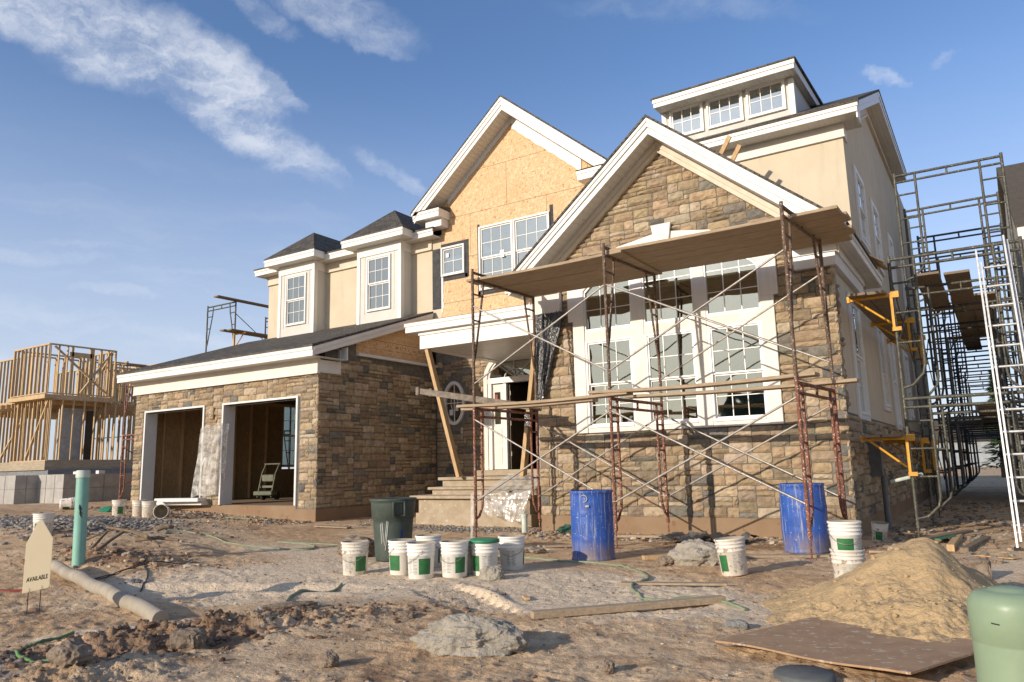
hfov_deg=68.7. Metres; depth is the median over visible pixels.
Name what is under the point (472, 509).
rag strip
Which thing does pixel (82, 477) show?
sewer pipe
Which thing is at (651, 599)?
garden hose
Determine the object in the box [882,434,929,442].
bracket board
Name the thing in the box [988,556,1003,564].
stone
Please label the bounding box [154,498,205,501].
wrapped panel
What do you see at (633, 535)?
timber
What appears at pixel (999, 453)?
pine tree
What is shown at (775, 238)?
scaffold plank
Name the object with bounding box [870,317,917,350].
wall bracket
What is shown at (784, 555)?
timber
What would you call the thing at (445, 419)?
temporary post
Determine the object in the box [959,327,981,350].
passage plank
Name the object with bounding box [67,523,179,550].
broken branches
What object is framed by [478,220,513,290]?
window
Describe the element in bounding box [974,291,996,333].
passage plank
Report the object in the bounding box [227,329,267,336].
scaffold plank
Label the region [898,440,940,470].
wall bracket
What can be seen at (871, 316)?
bracket board
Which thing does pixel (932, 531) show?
passage litter
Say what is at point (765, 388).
scaffold plank
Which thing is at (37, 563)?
yard sign
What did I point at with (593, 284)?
scaffold plank
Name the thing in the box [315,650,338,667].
stone
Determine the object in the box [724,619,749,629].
stone
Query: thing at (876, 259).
lumber scrap
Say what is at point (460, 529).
gravel strip
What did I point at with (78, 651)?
stone
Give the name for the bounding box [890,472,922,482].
pipe offcut
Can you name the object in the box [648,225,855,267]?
scaffold plank
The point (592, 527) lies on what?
plastic drum
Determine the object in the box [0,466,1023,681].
ground
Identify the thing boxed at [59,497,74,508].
mortar pail
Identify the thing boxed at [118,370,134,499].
side scaffold
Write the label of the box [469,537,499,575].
mortar pail
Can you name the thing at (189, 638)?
stone block
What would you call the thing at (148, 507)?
mortar pail
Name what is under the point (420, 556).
mortar pail
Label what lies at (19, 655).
strap
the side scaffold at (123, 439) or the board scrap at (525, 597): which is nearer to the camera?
the board scrap at (525, 597)
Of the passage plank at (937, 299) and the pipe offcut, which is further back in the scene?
the passage plank at (937, 299)
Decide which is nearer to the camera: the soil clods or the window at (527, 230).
the soil clods
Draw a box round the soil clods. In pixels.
[0,593,586,678]
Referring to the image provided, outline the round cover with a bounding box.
[773,664,835,681]
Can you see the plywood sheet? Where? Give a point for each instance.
(817, 639)
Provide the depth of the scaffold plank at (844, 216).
11.13 m
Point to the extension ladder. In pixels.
(1009, 264)
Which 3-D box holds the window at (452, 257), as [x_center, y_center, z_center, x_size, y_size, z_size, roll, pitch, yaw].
[-1.628,-2.241,20.888,0.800,0.840,0.172,-7,-11,32]
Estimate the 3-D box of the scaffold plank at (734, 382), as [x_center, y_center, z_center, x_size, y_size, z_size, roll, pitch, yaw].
[2.582,0.625,10.624,3.357,0.082,0.240,-8,-12,36]
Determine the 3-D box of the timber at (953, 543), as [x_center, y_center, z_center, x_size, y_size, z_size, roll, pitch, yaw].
[6.231,2.808,10.520,0.090,0.102,1.851,-8,-11,33]
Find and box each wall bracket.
[233,332,245,345]
[846,290,901,331]
[860,434,917,475]
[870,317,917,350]
[883,438,931,472]
[886,335,927,364]
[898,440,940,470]
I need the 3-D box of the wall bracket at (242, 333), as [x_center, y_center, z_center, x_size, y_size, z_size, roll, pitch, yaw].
[-9.150,0.017,25.148,0.600,0.580,0.045,-7,-11,32]
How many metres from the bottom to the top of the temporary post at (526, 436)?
2.985 m
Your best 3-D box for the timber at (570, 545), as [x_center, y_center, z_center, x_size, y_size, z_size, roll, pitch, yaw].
[1.134,3.089,11.354,1.345,0.034,0.120,0,-10,-9]
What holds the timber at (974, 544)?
on the ground
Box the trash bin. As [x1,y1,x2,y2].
[369,497,416,561]
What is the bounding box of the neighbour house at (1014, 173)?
[996,162,1023,348]
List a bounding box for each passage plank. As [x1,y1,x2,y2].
[917,271,951,311]
[943,269,975,319]
[950,297,979,333]
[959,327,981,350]
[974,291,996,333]
[977,405,997,418]
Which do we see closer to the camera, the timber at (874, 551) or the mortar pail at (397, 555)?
the mortar pail at (397, 555)
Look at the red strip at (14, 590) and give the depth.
8.01 m
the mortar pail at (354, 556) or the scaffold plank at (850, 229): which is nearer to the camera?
the mortar pail at (354, 556)
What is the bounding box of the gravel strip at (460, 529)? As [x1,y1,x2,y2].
[323,519,553,536]
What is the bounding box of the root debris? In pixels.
[5,542,277,572]
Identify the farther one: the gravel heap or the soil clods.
the gravel heap
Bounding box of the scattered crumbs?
[4,545,1023,681]
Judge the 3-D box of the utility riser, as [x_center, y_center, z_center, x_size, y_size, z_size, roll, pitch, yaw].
[6.393,2.559,13.020,0.258,1.600,0.220,-7,-11,32]
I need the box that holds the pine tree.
[975,371,1023,476]
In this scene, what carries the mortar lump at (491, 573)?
on the ground
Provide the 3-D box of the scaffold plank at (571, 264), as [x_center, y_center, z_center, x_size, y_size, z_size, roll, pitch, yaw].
[0.533,-1.208,12.629,3.020,0.065,0.335,-8,-11,33]
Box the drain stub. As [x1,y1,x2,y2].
[521,514,527,532]
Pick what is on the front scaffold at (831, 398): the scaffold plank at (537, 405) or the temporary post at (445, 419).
the scaffold plank at (537, 405)
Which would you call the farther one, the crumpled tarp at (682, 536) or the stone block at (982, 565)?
the crumpled tarp at (682, 536)
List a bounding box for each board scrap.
[522,595,529,599]
[974,554,1020,558]
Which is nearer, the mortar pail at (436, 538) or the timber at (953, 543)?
the mortar pail at (436, 538)
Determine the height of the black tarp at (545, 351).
1.810 m
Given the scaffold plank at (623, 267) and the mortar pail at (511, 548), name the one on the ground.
the mortar pail at (511, 548)
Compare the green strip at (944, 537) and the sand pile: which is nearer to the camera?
the sand pile
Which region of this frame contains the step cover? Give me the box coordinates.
[489,473,540,492]
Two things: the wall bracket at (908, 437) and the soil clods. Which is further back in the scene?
the wall bracket at (908, 437)
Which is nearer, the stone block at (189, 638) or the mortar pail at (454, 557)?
the stone block at (189, 638)
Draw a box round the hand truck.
[253,463,280,499]
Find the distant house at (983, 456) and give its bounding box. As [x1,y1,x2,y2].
[934,417,1023,467]
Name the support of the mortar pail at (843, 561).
on the ground
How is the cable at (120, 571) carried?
on the ground
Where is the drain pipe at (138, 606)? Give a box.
[51,560,168,621]
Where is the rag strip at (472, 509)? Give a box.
[470,499,473,537]
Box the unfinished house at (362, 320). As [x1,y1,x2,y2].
[116,56,938,537]
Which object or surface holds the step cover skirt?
hanging from the step cover
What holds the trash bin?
on the ground
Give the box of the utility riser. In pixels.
[866,442,891,529]
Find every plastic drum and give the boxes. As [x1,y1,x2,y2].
[569,489,615,561]
[778,483,829,553]
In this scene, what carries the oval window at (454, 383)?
in the unfinished house at (362, 320)
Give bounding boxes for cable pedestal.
[966,585,1023,681]
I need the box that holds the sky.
[0,0,1023,468]
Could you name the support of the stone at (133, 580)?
on the ground
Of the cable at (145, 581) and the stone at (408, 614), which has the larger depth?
the cable at (145, 581)
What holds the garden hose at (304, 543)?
on the ground
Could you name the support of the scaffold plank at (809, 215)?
on the front scaffold at (831, 398)
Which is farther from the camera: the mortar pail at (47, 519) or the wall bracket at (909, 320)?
the wall bracket at (909, 320)
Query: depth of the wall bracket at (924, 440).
13.45 m
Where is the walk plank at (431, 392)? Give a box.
[416,387,541,410]
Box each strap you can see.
[14,649,48,662]
[21,631,74,647]
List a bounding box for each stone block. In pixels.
[165,627,206,651]
[957,557,991,577]
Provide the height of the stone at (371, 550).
0.384 m
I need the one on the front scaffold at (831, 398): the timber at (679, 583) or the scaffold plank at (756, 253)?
the scaffold plank at (756, 253)
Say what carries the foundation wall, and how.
on the ground
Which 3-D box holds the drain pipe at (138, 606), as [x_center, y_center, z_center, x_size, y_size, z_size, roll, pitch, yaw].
[-4.358,2.572,7.848,0.143,0.247,4.251,7,-13,-41]
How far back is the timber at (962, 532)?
10.83 m
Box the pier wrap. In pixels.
[191,423,228,496]
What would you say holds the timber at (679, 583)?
on the ground
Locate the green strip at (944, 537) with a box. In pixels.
[934,535,956,539]
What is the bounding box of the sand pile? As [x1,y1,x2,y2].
[759,537,1000,663]
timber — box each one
[314,525,351,528]
[530,595,725,618]
[543,542,630,547]
[614,534,661,537]
[620,581,726,585]
[642,554,665,559]
[746,554,829,557]
[869,550,886,552]
[925,529,973,539]
[946,534,963,551]
[960,536,990,552]
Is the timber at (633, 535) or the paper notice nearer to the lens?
the timber at (633, 535)
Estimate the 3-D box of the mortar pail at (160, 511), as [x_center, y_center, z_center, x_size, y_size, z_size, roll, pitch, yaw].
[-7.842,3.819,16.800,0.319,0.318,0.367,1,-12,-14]
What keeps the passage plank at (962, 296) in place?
on the passage scaffold at (1013, 421)
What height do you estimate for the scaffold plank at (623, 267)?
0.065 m
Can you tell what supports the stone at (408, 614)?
on the ground
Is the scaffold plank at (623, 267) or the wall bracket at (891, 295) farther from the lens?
the scaffold plank at (623, 267)
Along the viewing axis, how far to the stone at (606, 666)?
4.43 m
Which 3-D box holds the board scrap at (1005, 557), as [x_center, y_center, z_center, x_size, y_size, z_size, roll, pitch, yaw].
[5.779,2.568,8.927,0.160,0.015,0.472,3,-11,-25]
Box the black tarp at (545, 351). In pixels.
[535,310,563,399]
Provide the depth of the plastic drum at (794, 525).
9.74 m
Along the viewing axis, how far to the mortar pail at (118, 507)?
17.32 m
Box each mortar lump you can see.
[409,613,530,657]
[478,565,504,580]
[667,538,719,566]
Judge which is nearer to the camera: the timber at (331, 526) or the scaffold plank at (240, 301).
the timber at (331, 526)
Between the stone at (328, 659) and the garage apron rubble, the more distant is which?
the garage apron rubble
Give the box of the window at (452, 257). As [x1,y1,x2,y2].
[441,243,464,276]
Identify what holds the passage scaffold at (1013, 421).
on the ground
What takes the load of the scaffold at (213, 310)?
on the ground
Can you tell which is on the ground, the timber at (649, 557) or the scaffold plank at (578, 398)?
the timber at (649, 557)
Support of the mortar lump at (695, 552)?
on the ground
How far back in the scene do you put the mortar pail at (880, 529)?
10.97 m
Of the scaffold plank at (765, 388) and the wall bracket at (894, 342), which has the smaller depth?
the scaffold plank at (765, 388)
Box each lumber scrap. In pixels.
[869,254,883,262]
[874,261,887,269]
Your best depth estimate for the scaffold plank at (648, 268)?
13.36 m
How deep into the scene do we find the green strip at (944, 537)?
10.45 m
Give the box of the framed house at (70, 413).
[0,343,158,475]
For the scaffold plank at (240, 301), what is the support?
on the scaffold at (213, 310)
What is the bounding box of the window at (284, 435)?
[282,407,295,466]
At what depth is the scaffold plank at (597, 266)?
12.80 m
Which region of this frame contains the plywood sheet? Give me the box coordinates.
[715,617,973,674]
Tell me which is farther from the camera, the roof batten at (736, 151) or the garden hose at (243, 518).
the garden hose at (243, 518)
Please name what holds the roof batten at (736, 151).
on the unfinished house at (362, 320)
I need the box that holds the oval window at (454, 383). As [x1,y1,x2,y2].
[443,381,465,424]
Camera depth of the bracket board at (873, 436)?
11.36 m
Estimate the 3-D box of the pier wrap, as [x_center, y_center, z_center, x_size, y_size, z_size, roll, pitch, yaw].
[-7.738,3.059,19.210,1.200,1.852,0.375,-7,-11,32]
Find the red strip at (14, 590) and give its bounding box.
[0,589,21,591]
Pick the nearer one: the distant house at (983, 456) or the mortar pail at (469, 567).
the mortar pail at (469, 567)
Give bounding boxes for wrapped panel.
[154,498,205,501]
[156,501,208,504]
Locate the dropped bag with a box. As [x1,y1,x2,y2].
[524,545,548,552]
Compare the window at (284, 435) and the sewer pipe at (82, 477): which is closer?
the sewer pipe at (82, 477)
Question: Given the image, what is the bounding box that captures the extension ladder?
[975,235,1023,550]
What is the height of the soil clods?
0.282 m
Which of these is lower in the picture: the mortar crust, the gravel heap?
the mortar crust
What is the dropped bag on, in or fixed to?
on the ground
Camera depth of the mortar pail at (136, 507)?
17.30 m
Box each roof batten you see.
[719,135,731,154]
[731,144,741,160]
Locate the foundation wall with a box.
[0,470,131,503]
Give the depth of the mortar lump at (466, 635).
4.95 m
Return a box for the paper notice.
[525,414,529,426]
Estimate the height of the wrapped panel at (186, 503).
0.090 m
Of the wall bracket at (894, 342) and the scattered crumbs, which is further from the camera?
the wall bracket at (894, 342)
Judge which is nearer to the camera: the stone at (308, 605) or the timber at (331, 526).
the stone at (308, 605)
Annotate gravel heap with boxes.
[0,512,264,551]
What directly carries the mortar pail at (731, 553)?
on the ground
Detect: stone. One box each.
[46,637,94,667]
[124,578,142,583]
[260,601,319,610]
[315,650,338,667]
[335,535,374,556]
[398,610,416,618]
[598,658,614,673]
[656,555,673,565]
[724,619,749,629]
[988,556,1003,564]
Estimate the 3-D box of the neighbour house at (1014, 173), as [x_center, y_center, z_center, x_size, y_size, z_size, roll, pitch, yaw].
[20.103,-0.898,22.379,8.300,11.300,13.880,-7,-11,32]
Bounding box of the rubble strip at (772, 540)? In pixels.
[521,531,830,545]
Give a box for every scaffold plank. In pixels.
[122,363,147,366]
[214,295,268,307]
[220,329,267,338]
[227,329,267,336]
[456,392,632,407]
[461,399,597,410]
[466,249,629,284]
[484,255,638,287]
[493,260,646,291]
[507,264,654,293]
[522,269,661,295]
[587,205,841,255]
[588,371,819,394]
[625,378,858,398]
[630,211,850,258]
[639,222,847,263]
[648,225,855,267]
[655,235,851,271]
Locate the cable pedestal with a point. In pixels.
(996, 619)
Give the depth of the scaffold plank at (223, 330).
25.58 m
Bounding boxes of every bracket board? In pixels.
[848,292,903,339]
[862,434,901,440]
[867,290,916,338]
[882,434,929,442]
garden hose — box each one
[154,528,338,549]
[209,517,286,519]
[285,583,342,601]
[498,555,746,610]
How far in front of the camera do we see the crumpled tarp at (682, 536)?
11.51 m
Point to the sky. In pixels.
(154, 154)
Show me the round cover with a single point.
(796, 673)
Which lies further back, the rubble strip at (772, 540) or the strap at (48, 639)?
the rubble strip at (772, 540)
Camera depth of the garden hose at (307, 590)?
7.55 m
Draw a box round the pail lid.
[98,506,111,511]
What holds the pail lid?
on the ground
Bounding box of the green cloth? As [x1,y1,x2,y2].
[556,524,570,532]
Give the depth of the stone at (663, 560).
9.03 m
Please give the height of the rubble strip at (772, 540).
0.129 m
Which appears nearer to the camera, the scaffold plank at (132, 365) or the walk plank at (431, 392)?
the walk plank at (431, 392)
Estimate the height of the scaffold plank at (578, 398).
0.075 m
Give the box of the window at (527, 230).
[513,211,549,267]
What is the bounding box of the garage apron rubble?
[50,505,310,525]
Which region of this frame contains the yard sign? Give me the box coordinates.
[22,519,52,614]
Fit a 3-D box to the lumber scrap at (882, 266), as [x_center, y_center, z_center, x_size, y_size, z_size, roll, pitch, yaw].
[7.104,-1.480,14.490,0.473,0.166,0.120,3,-11,-26]
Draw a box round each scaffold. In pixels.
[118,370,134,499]
[205,300,291,468]
[471,201,847,559]
[886,152,1023,537]
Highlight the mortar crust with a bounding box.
[256,602,323,609]
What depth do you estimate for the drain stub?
14.01 m
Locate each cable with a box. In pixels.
[85,550,147,592]
[95,552,193,579]
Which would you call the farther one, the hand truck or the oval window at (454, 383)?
the hand truck
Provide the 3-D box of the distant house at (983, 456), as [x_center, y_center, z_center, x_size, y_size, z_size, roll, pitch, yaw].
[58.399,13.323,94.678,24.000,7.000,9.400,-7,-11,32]
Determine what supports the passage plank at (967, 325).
on the passage scaffold at (1013, 421)
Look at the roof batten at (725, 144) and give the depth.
14.93 m
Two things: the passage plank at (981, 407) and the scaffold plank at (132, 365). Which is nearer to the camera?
the passage plank at (981, 407)
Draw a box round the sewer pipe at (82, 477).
[71,470,90,565]
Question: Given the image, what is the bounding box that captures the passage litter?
[864,501,1023,557]
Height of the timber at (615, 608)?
0.065 m
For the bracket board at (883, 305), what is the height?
0.045 m
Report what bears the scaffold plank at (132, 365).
on the side scaffold at (123, 439)
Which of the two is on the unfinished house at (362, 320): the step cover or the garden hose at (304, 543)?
the step cover
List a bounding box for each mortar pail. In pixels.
[31,512,54,533]
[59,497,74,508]
[111,499,126,515]
[132,500,146,515]
[142,501,156,517]
[153,504,169,518]
[341,540,368,575]
[387,538,415,575]
[406,541,435,579]
[415,534,441,567]
[439,540,468,577]
[454,538,472,573]
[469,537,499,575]
[498,534,525,569]
[714,536,747,576]
[827,520,862,549]
[829,548,865,578]
[871,521,888,541]
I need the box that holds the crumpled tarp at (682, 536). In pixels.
[658,530,756,541]
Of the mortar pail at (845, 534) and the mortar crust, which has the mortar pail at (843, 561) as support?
the mortar pail at (845, 534)
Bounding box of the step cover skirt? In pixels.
[480,491,530,521]
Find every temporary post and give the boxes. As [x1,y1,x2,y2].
[425,349,462,477]
[520,346,534,476]
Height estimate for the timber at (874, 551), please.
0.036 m
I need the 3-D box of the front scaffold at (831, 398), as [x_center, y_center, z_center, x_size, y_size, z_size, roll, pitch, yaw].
[2.093,0.846,11.934,5.526,4.665,2.040,-8,-12,35]
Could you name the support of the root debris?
on the ground
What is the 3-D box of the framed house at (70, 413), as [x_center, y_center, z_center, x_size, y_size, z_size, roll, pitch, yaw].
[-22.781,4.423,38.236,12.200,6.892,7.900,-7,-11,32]
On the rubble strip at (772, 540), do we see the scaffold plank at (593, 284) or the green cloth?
the green cloth
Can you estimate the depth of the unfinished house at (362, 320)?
16.74 m

